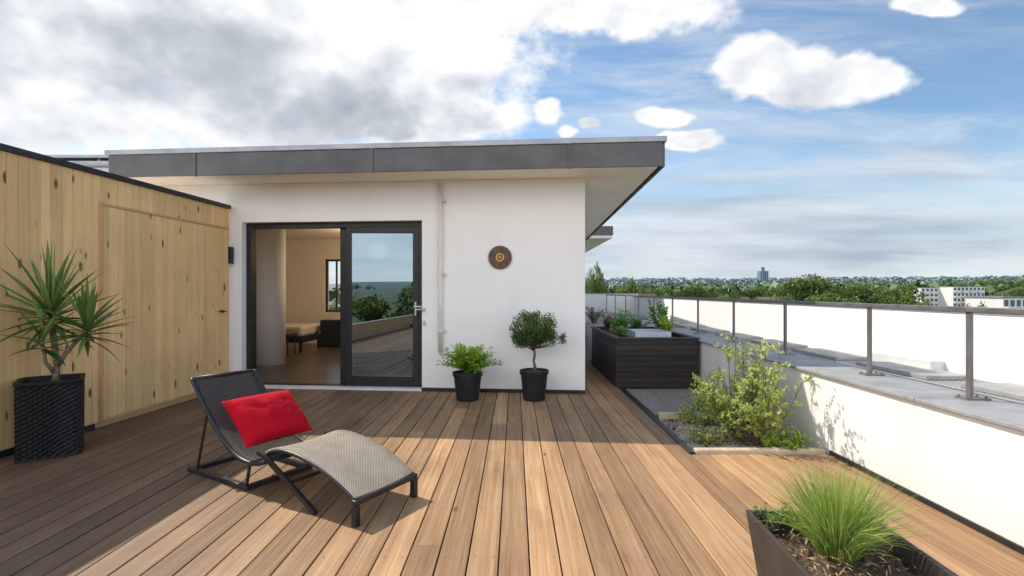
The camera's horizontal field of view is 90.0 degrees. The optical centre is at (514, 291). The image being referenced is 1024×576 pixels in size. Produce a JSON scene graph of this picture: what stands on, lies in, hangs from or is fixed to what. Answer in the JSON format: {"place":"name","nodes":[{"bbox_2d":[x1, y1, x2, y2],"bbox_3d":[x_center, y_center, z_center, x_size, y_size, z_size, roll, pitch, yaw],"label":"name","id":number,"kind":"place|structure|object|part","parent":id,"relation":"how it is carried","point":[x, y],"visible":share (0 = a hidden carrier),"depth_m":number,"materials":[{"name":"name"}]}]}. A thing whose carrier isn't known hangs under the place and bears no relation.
{"place":"outdoors","nodes":[
{"label":"outdoors","id":0,"kind":"place"},
{"bbox_2d":[286,333,296,356],"bbox_3d":[-5.010,0.898,10.975,0.520,0.957,0.450,0,0,0],"label":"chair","id":1,"kind":"object","parent":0,"point":[289,335],"visible":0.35,"depth_m":10.98,"materials":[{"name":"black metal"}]},
{"bbox_2d":[0,0,1023,283],"label":"sky","id":2,"kind":"structure","parent":0,"point":[825,138],"materials":[{"name":"blue"}]},
{"bbox_2d":[329,282,906,306],"bbox_3d":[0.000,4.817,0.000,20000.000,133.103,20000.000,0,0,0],"label":"ground","id":3,"kind":"structure","parent":0,"point":[331,286],"depth_m":1800.24,"materials":[{"name":"green plant"}]},
{"bbox_2d":[585,267,594,292],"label":"tree","id":4,"kind":"object","parent":3,"relation":"on","point":[590,275],"visible":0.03,"depth_m":69.62,"materials":[{"name":"green plant"}]},
{"bbox_2d":[589,262,604,292],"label":"tree","id":5,"kind":"object","parent":3,"relation":"on","point":[596,282],"visible":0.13,"depth_m":61.71,"materials":[{"name":"green plant"}]},
{"bbox_2d":[615,284,627,292],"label":"tree","id":6,"kind":"object","parent":3,"relation":"on","point":[620,289],"visible":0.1,"depth_m":169.96,"materials":[{"name":"green plant"}]},
{"bbox_2d":[627,276,646,293],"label":"tree","id":7,"kind":"object","parent":3,"relation":"on","point":[642,290],"visible":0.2,"depth_m":150.40,"materials":[{"name":"green plant"}]},
{"bbox_2d":[638,294,655,295],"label":"house","id":8,"kind":"structure","parent":3,"relation":"on","point":[647,294],"depth_m":130.93,"materials":[{"name":"tile"}]},
{"bbox_2d":[646,286,668,295],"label":"tree","id":9,"kind":"object","parent":3,"relation":"on","point":[659,294],"visible":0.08,"depth_m":227.45,"materials":[{"name":"green plant"}]},
{"bbox_2d":[660,285,685,296],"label":"tree","id":10,"kind":"object","parent":3,"relation":"on","point":[679,293],"visible":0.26,"depth_m":260.29,"materials":[{"name":"green plant"}]},
{"bbox_2d":[329,275,1023,309],"bbox_3d":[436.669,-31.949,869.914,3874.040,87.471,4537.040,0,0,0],"label":"distant woodland","id":11,"kind":"object","parent":3,"relation":"on","point":[890,283],"visible":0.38,"depth_m":1244.73,"materials":[{"name":"green plant"}]},
{"bbox_2d":[681,283,711,297],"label":"tree","id":12,"kind":"object","parent":3,"relation":"on","point":[690,291],"visible":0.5,"depth_m":257.46,"materials":[{"name":"green plant"}]},
{"bbox_2d":[701,286,725,297],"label":"tree","id":13,"kind":"object","parent":3,"relation":"on","point":[717,293],"visible":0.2,"depth_m":299.06,"materials":[{"name":"green plant"}]},
{"bbox_2d":[714,293,730,298],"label":"tree","id":14,"kind":"object","parent":3,"relation":"on","point":[725,296],"visible":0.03,"depth_m":149.59,"materials":[{"name":"green plant"}]},
{"bbox_2d":[723,289,740,298],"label":"tree","id":15,"kind":"object","parent":3,"relation":"on","point":[733,295],"visible":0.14,"depth_m":230.29,"materials":[{"name":"green plant"}]},
{"bbox_2d":[740,285,767,298],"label":"tree","id":16,"kind":"object","parent":3,"relation":"on","point":[756,291],"visible":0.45,"depth_m":327.65,"materials":[{"name":"green plant"}]},
{"bbox_2d":[757,271,768,281],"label":"office tower","id":17,"kind":"structure","parent":3,"relation":"on","point":[759,275],"depth_m":1500.00,"materials":[{"name":"blue glass"}]},
{"bbox_2d":[761,267,764,281],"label":"tower shaft","id":18,"kind":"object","parent":3,"relation":"on","point":[763,273],"visible":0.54,"depth_m":1495.00,"materials":[{"name":"blue glass"}]},
{"bbox_2d":[757,297,781,299],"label":"house","id":19,"kind":"structure","parent":3,"relation":"on","point":[763,298],"depth_m":280.11,"materials":[{"name":"tile"}]},
{"bbox_2d":[761,285,782,296],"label":"tree","id":20,"kind":"object","parent":3,"relation":"on","point":[770,292],"visible":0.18,"depth_m":299.40,"materials":[{"name":"green plant"}]},
{"bbox_2d":[766,293,795,300],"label":"tree","id":21,"kind":"object","parent":3,"relation":"on","point":[790,296],"visible":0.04,"depth_m":149.92,"materials":[{"name":"green plant"}]},
{"bbox_2d":[776,281,807,299],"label":"tree","id":22,"kind":"object","parent":3,"relation":"on","point":[783,294],"visible":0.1,"depth_m":199.70,"materials":[{"name":"green plant"}]},
{"bbox_2d":[783,273,844,300],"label":"tree","id":23,"kind":"object","parent":3,"relation":"on","point":[802,285],"visible":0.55,"depth_m":186.56,"materials":[{"name":"green plant"}]},
{"bbox_2d":[803,291,849,301],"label":"tree","id":24,"kind":"object","parent":3,"relation":"on","point":[823,297],"visible":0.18,"depth_m":148.47,"materials":[{"name":"green plant"}]},
{"bbox_2d":[820,284,854,301],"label":"tree","id":25,"kind":"object","parent":3,"relation":"on","point":[848,294],"visible":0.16,"depth_m":225.63,"materials":[{"name":"green plant"}]},
{"bbox_2d":[840,295,862,302],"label":"tree","id":26,"kind":"object","parent":3,"relation":"on","point":[851,300],"visible":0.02,"depth_m":140.62,"materials":[{"name":"green plant"}]},
{"bbox_2d":[837,282,869,302],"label":"tree","id":27,"kind":"object","parent":3,"relation":"on","point":[854,289],"visible":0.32,"depth_m":237.51,"materials":[{"name":"green plant"}]},
{"bbox_2d":[857,281,891,302],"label":"tree","id":28,"kind":"object","parent":3,"relation":"on","point":[873,290],"visible":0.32,"depth_m":228.84,"materials":[{"name":"green plant"}]},
{"bbox_2d":[868,286,914,303],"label":"tree","id":29,"kind":"object","parent":3,"relation":"on","point":[878,297],"visible":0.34,"depth_m":207.27,"materials":[{"name":"green plant"}]},
{"bbox_2d":[880,292,916,304],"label":"tree","id":30,"kind":"object","parent":3,"relation":"on","point":[910,302],"visible":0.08,"depth_m":129.61,"materials":[{"name":"green plant"}]},
{"bbox_2d":[892,283,925,304],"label":"tree","id":31,"kind":"object","parent":3,"relation":"on","point":[912,287],"visible":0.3,"depth_m":257.34,"materials":[{"name":"green plant"}]},
{"bbox_2d":[913,298,931,305],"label":"tree","id":32,"kind":"object","parent":3,"relation":"on","point":[924,302],"visible":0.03,"depth_m":119.56,"materials":[{"name":"green plant"}]},
{"bbox_2d":[928,281,954,286],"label":"tree","id":33,"kind":"object","parent":3,"relation":"on","point":[943,284],"visible":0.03,"depth_m":440.63,"materials":[{"name":"green plant"}]},
{"bbox_2d":[949,279,983,285],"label":"tree","id":34,"kind":"object","parent":3,"relation":"on","point":[974,281],"visible":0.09,"depth_m":426.34,"materials":[{"name":"green plant"}]},
{"bbox_2d":[964,300,986,306],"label":"tree","id":35,"kind":"object","parent":3,"relation":"on","point":[978,305],"visible":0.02,"depth_m":99.49,"materials":[{"name":"green plant"}]},
{"bbox_2d":[977,277,1013,286],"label":"tree","id":36,"kind":"object","parent":3,"relation":"on","point":[994,283],"visible":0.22,"depth_m":416.66,"materials":[{"name":"green plant"}]},
{"bbox_2d":[987,291,1012,295],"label":"tree","id":37,"kind":"object","parent":3,"relation":"on","point":[1005,294],"visible":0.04,"depth_m":199.49,"materials":[{"name":"green plant"}]},
{"bbox_2d":[993,277,1023,290],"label":"tree","id":38,"kind":"object","parent":3,"relation":"on","point":[1021,283],"visible":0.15,"depth_m":330.82,"materials":[{"name":"green plant"}]},
{"bbox_2d":[1007,287,1023,295],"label":"tree","id":39,"kind":"object","parent":3,"relation":"on","point":[1013,290],"visible":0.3,"depth_m":254.40,"materials":[{"name":"green plant"}]},
{"bbox_2d":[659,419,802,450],"bbox_3d":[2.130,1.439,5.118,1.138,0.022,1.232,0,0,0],"label":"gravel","id":40,"kind":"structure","parent":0,"point":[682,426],"depth_m":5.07,"materials":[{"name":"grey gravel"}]},
{"bbox_2d":[746,455,958,575],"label":"potted grass","id":41,"kind":"object","parent":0,"point":[825,533],"depth_m":1.90,"materials":[{"name":"plant"}]},
{"bbox_2d":[751,502,795,530],"bbox_3d":[1.080,0.938,2.144,0.195,0.094,0.146,0,0,0],"label":"trailing plant","id":42,"kind":"object","parent":41,"relation":"in","point":[771,517],"visible":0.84,"depth_m":2.13,"materials":[{"name":"green plant"}]},
{"bbox_2d":[913,287,940,305],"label":"apartment block","id":43,"kind":"structure","parent":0,"point":[932,295],"depth_m":310.00,"materials":[{"name":"white concrete"}]},
{"bbox_2d":[936,286,984,306],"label":"apartment block","id":44,"kind":"structure","parent":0,"point":[951,295],"depth_m":300.00,"materials":[{"name":"white concrete"}]},
{"bbox_2d":[964,296,1023,308],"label":"flat roof house","id":45,"kind":"structure","parent":0,"point":[1004,302],"depth_m":121.41,"materials":[{"name":"white concrete"}]},
{"bbox_2d":[1004,300,1008,305],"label":"window","id":46,"kind":"structure","parent":45,"relation":"in","point":[1006,302],"depth_m":119.95,"materials":[{"name":"grey glass"}]},
{"bbox_3d":[-4.830,9.055,5.500,18.340,14.690,25.000,0,0,0],"label":"host building","id":47,"kind":"object","parent":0,"visible":0},
{"bbox_2d":[47,155,108,171],"bbox_3d":[-8.350,-0.515,10.650,3.100,3.830,3.100,0,0,0],"label":"neighbouring roof frame","id":48,"kind":"object","parent":47,"relation":"on","point":[100,162],"visible":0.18,"depth_m":9.10,"materials":[{"name":"white metal"}]},
{"bbox_2d":[434,393,593,575],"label":"deck underlay","id":49,"kind":"object","parent":47,"relation":"on","point":[502,499],"depth_m":3.46,"materials":[{"name":"black metal"}]},
{"bbox_2d":[0,357,1023,575],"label":"deck","id":50,"kind":"structure","parent":49,"relation":"on","point":[607,417],"depth_m":3.39,"materials":[{"name":"brown wood"}]},
{"bbox_2d":[0,240,133,462],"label":"potted yucca","id":51,"kind":"object","parent":50,"relation":"on","point":[49,415],"visible":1,"depth_m":4.31,"materials":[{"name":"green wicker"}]},
{"bbox_2d":[0,143,230,457],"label":"timber fence","id":52,"kind":"object","parent":50,"relation":"on","point":[161,252],"visible":0.82,"depth_m":5.46,"materials":[{"name":"brown wood"}]},
{"bbox_2d":[187,369,417,527],"bbox_3d":[-1.604,1.033,3.737,1.865,0.734,0.581,0,0,31],"label":"sun lounger","id":53,"kind":"object","parent":50,"relation":"on","point":[357,469],"visible":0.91,"depth_m":3.59,"materials":[{"name":"fabric"}]},
{"bbox_2d":[221,389,312,447],"bbox_3d":[-1.865,0.949,3.887,0.330,0.324,0.550,0,0,31],"label":"cushion","id":54,"kind":"object","parent":53,"relation":"on","point":[258,419],"visible":1,"depth_m":3.77,"materials":[{"name":"red fabric"}]},
{"bbox_2d":[104,136,666,393],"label":"rooftop house","id":55,"kind":"structure","parent":50,"relation":"on","point":[366,214],"depth_m":7.15,"materials":[{"name":"paint"}]},
{"bbox_2d":[228,247,233,263],"bbox_3d":[-4.125,-0.520,7.388,0.110,0.240,0.099,0,0,5],"label":"wall lamp","id":56,"kind":"object","parent":55,"relation":"attached to","point":[230,255],"visible":0.6,"depth_m":7.35,"materials":[{"name":"black metal"}]},
{"bbox_2d":[256,229,285,365],"bbox_3d":[-4.680,-0.001,9.750,0.580,2.755,0.580,0,0,0],"label":"curved partition","id":57,"kind":"object","parent":55,"relation":"on","point":[270,297],"visible":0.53,"depth_m":9.50,"materials":[{"name":"white paint"}]},
{"bbox_2d":[286,323,319,352],"bbox_3d":[-5.510,1.079,12.000,1.580,0.597,1.200,0,0,0],"label":"bed","id":58,"kind":"object","parent":55,"relation":"on","point":[306,332],"visible":0.49,"depth_m":11.68,"materials":[{"name":"beige fabric"}]},
{"bbox_2d":[320,319,339,347],"bbox_3d":[-4.160,1.010,12.340,0.920,0.660,0.420,0,0,0],"label":"cabinet","id":59,"kind":"object","parent":55,"relation":"on","point":[329,333],"visible":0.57,"depth_m":12.13,"materials":[{"name":"black wood"}]},
{"bbox_3d":[-4.380,1.010,12.139,0.400,0.580,0.018,0,0,0],"label":"cabinet door","id":60,"kind":"part","parent":59,"relation":"part of","materials":[{"name":"black wood"}]},
{"bbox_2d":[326,259,339,311],"bbox_3d":[-4.740,-0.150,13.645,0.600,1.400,0.060,0,0,5],"label":"back window frame","id":61,"kind":"structure","parent":55,"relation":"in","point":[327,260],"depth_m":13.64,"materials":[{"name":"black metal"}]},
{"bbox_2d":[340,228,345,383],"bbox_3d":[-1.967,0.212,7.453,1.170,2.271,0.050,0,0,5],"label":"sliding door","id":62,"kind":"structure","parent":55,"relation":"in","point":[342,230],"depth_m":7.47,"materials":[{"name":"black metal"}]},
{"bbox_2d":[346,227,421,385],"bbox_3d":[-1.876,0.212,7.348,1.130,2.271,0.115,0,0,5],"label":"sliding door","id":63,"kind":"structure","parent":55,"relation":"in","point":[382,263],"depth_m":7.38,"materials":[{"name":"clear glass"}]},
{"bbox_2d":[438,183,445,352],"bbox_3d":[-1.011,-0.325,7.124,0.124,2.350,0.068,0,0,-14],"label":"downpipe","id":64,"kind":"object","parent":55,"relation":"attached to","point":[440,273],"visible":1,"depth_m":7.10,"materials":[{"name":"white metal"}]},
{"bbox_2d":[488,246,511,268],"bbox_3d":[-0.205,-0.470,7.078,0.324,0.324,0.040,0,0,5],"label":"wall plaque","id":65,"kind":"object","parent":55,"relation":"attached to","point":[499,257],"depth_m":7.07,"materials":[{"name":"brown wood"}]},
{"bbox_2d":[437,342,501,401],"bbox_3d":[-0.575,1.028,6.603,0.886,0.744,0.837,0,0,0],"label":"potted fern","id":66,"kind":"object","parent":50,"relation":"on","point":[471,362],"visible":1,"depth_m":6.49,"materials":[{"name":"green plant"}]},
{"bbox_2d":[0,450,1021,556],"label":"deck screws","id":67,"kind":"object","parent":50,"relation":"in","point":[432,508],"visible":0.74,"depth_m":3.30,"materials":[{"name":"metal"}]},
{"bbox_2d":[509,309,567,401],"bbox_3d":[0.305,0.812,6.602,0.770,1.176,0.623,0,0,0],"label":"potted tree","id":68,"kind":"object","parent":50,"relation":"on","point":[534,381],"visible":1,"depth_m":6.49,"materials":[{"name":"green plant"}]},
{"bbox_2d":[585,354,694,454],"bbox_3d":[1.530,1.494,9.210,0.060,0.212,9.580,0,0,0],"label":"deck edging","id":69,"kind":"object","parent":50,"relation":"attached to","point":[679,441],"visible":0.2,"depth_m":5.35,"materials":[{"name":"black metal"}]},
{"bbox_2d":[591,327,699,387],"bbox_3d":[2.065,1.034,8.585,1.230,0.728,2.370,0,0,0],"label":"wooden planter","id":70,"kind":"object","parent":50,"relation":"on","point":[625,361],"visible":0.91,"depth_m":7.42,"materials":[{"name":"brown wood"}]},
{"bbox_2d":[597,314,615,331],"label":"red leaf plant","id":71,"kind":"object","parent":70,"relation":"in","point":[606,326],"visible":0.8,"depth_m":8.95,"materials":[{"name":"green plant"}]},
{"bbox_2d":[602,315,630,329],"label":"herb plant","id":72,"kind":"object","parent":70,"relation":"in","point":[614,322],"visible":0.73,"depth_m":8.85,"materials":[{"name":"green plant"}]},
{"bbox_2d":[609,325,629,336],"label":"herb plant","id":73,"kind":"object","parent":70,"relation":"in","point":[620,331],"visible":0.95,"depth_m":8.16,"materials":[{"name":"green plant"}]},
{"bbox_2d":[611,308,632,327],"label":"herb plant","id":74,"kind":"object","parent":70,"relation":"in","point":[626,311],"visible":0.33,"depth_m":9.48,"materials":[{"name":"green plant"}]},
{"bbox_2d":[628,315,650,328],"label":"herb plant","id":75,"kind":"object","parent":70,"relation":"in","point":[635,323],"visible":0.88,"depth_m":9.12,"materials":[{"name":"green plant"}]},
{"bbox_2d":[627,329,670,336],"bbox_3d":[2.125,0.679,8.160,0.550,0.118,0.620,0,0,0],"label":"plastic tub","id":76,"kind":"object","parent":70,"relation":"in","point":[647,333],"visible":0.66,"depth_m":7.85,"materials":[{"name":"plastic"}]},
{"bbox_2d":[647,299,668,328],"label":"tomato plant","id":77,"kind":"object","parent":70,"relation":"in","point":[663,312],"visible":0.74,"depth_m":8.74,"materials":[{"name":"green plant"}]},
{"bbox_2d":[658,314,675,332],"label":"tomato plant","id":78,"kind":"object","parent":70,"relation":"in","point":[666,324],"visible":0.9,"depth_m":8.28,"materials":[{"name":"green plant"}]},
{"bbox_2d":[585,293,638,322],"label":"end wall","id":79,"kind":"structure","parent":47,"relation":"on","point":[596,301],"depth_m":18.01,"materials":[{"name":"white paint"}]},
{"bbox_2d":[585,351,699,391],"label":"terrace floor","id":80,"kind":"structure","parent":47,"relation":"on","point":[661,388],"depth_m":7.54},
{"bbox_2d":[585,322,603,359],"bbox_3d":[1.620,1.025,10.500,0.400,0.750,0.400,0,0,0],"label":"concrete pot","id":81,"kind":"object","parent":80,"relation":"on","point":[588,338],"visible":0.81,"depth_m":10.37,"materials":[{"name":"concrete"}]},
{"bbox_2d":[585,305,605,323],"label":"leafy plant","id":82,"kind":"object","parent":81,"relation":"on","point":[592,313],"visible":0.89,"depth_m":10.50,"materials":[{"name":"green plant"}]},
{"bbox_2d":[585,226,612,252],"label":"neighbouring house","id":83,"kind":"structure","parent":80,"relation":"on","point":[601,235],"depth_m":15.70,"materials":[{"name":"metal"}]},
{"bbox_2d":[657,392,763,447],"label":"bed soil","id":84,"kind":"structure","parent":47,"relation":"on","point":[698,430],"depth_m":5.45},
{"bbox_2d":[626,389,727,417],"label":"paving","id":85,"kind":"structure","parent":84,"relation":"on","point":[654,402],"depth_m":6.70,"materials":[{"name":"grey stone"}]},
{"bbox_2d":[658,412,699,419],"bbox_3d":[1.860,1.403,5.770,0.480,0.075,0.060,0,0,0],"label":"timber edging","id":86,"kind":"object","parent":84,"relation":"on","point":[667,416],"visible":0.56,"depth_m":5.74,"materials":[{"name":"beige wood"}]},
{"bbox_2d":[669,403,717,426],"bbox_3d":[1.992,1.334,5.537,0.595,0.247,0.465,0,0,0],"label":"leafy shrub","id":87,"kind":"object","parent":84,"relation":"on","point":[684,413],"visible":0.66,"depth_m":5.53,"materials":[{"name":"green plant"}]},
{"bbox_2d":[680,392,722,411],"bbox_3d":[2.263,1.316,6.052,0.540,0.283,0.421,0,0,0],"label":"leafy shrub","id":88,"kind":"object","parent":84,"relation":"on","point":[698,400],"visible":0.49,"depth_m":6.02,"materials":[{"name":"green plant"}]},
{"bbox_2d":[684,420,732,445],"bbox_3d":[1.847,1.348,4.851,0.400,0.217,0.385,0,0,0],"label":"leafy shrub","id":89,"kind":"object","parent":84,"relation":"on","point":[704,438],"visible":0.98,"depth_m":4.78,"materials":[{"name":"green plant"}]},
{"bbox_2d":[715,344,772,424],"bbox_3d":[2.452,0.996,5.464,0.502,0.912,0.643,0,0,0],"label":"leafy shrub","id":90,"kind":"object","parent":84,"relation":"on","point":[749,393],"visible":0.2,"depth_m":5.39,"materials":[{"name":"green plant"}]},
{"bbox_2d":[689,334,819,445],"bbox_3d":[2.139,0.932,4.811,1.014,1.048,1.130,0,0,0],"label":"leafy shrub","id":91,"kind":"object","parent":84,"relation":"on","point":[759,414],"visible":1,"depth_m":4.75,"materials":[{"name":"green plant"}]},
{"bbox_2d":[694,448,825,455],"bbox_3d":[2.130,1.405,4.460,1.120,0.070,0.080,0,0,0],"label":"timber edging","id":92,"kind":"object","parent":84,"relation":"on","point":[765,451],"visible":0.6,"depth_m":4.42,"materials":[{"name":"brown wood"}]},
{"bbox_2d":[760,425,813,451],"bbox_3d":[2.410,1.337,4.620,0.450,0.251,0.502,0,0,0],"label":"leafy shrub","id":93,"kind":"object","parent":84,"relation":"on","point":[796,442],"visible":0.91,"depth_m":4.55,"materials":[{"name":"green plant"}]},
{"bbox_2d":[592,312,1023,554],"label":"parapet wall","id":94,"kind":"structure","parent":47,"relation":"on","point":[946,451],"depth_m":3.54,"materials":[{"name":"white render"},{"name":"concrete"},{"name":"metal"}]},
{"bbox_2d":[605,294,1023,403],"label":"metal railing","id":95,"kind":"object","parent":94,"relation":"on","point":[969,363],"visible":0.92,"depth_m":4.35,"materials":[{"name":"metal"}]},
{"bbox_2d":[634,297,1023,384],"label":"wall","id":96,"kind":"structure","parent":47,"relation":"on","point":[685,311],"depth_m":5.73,"materials":[{"name":"white paint"}]},
{"bbox_2d":[620,314,1023,404],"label":"roof","id":97,"kind":"structure","parent":96,"relation":"attached to","point":[952,384],"depth_m":4.81,"materials":[{"name":"grey concrete"}]},
{"bbox_2d":[644,318,1023,400],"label":"roof boards","id":98,"kind":"object","parent":97,"relation":"on","point":[921,373],"visible":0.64,"depth_m":5.18,"materials":[{"name":"metal"}]}
]}

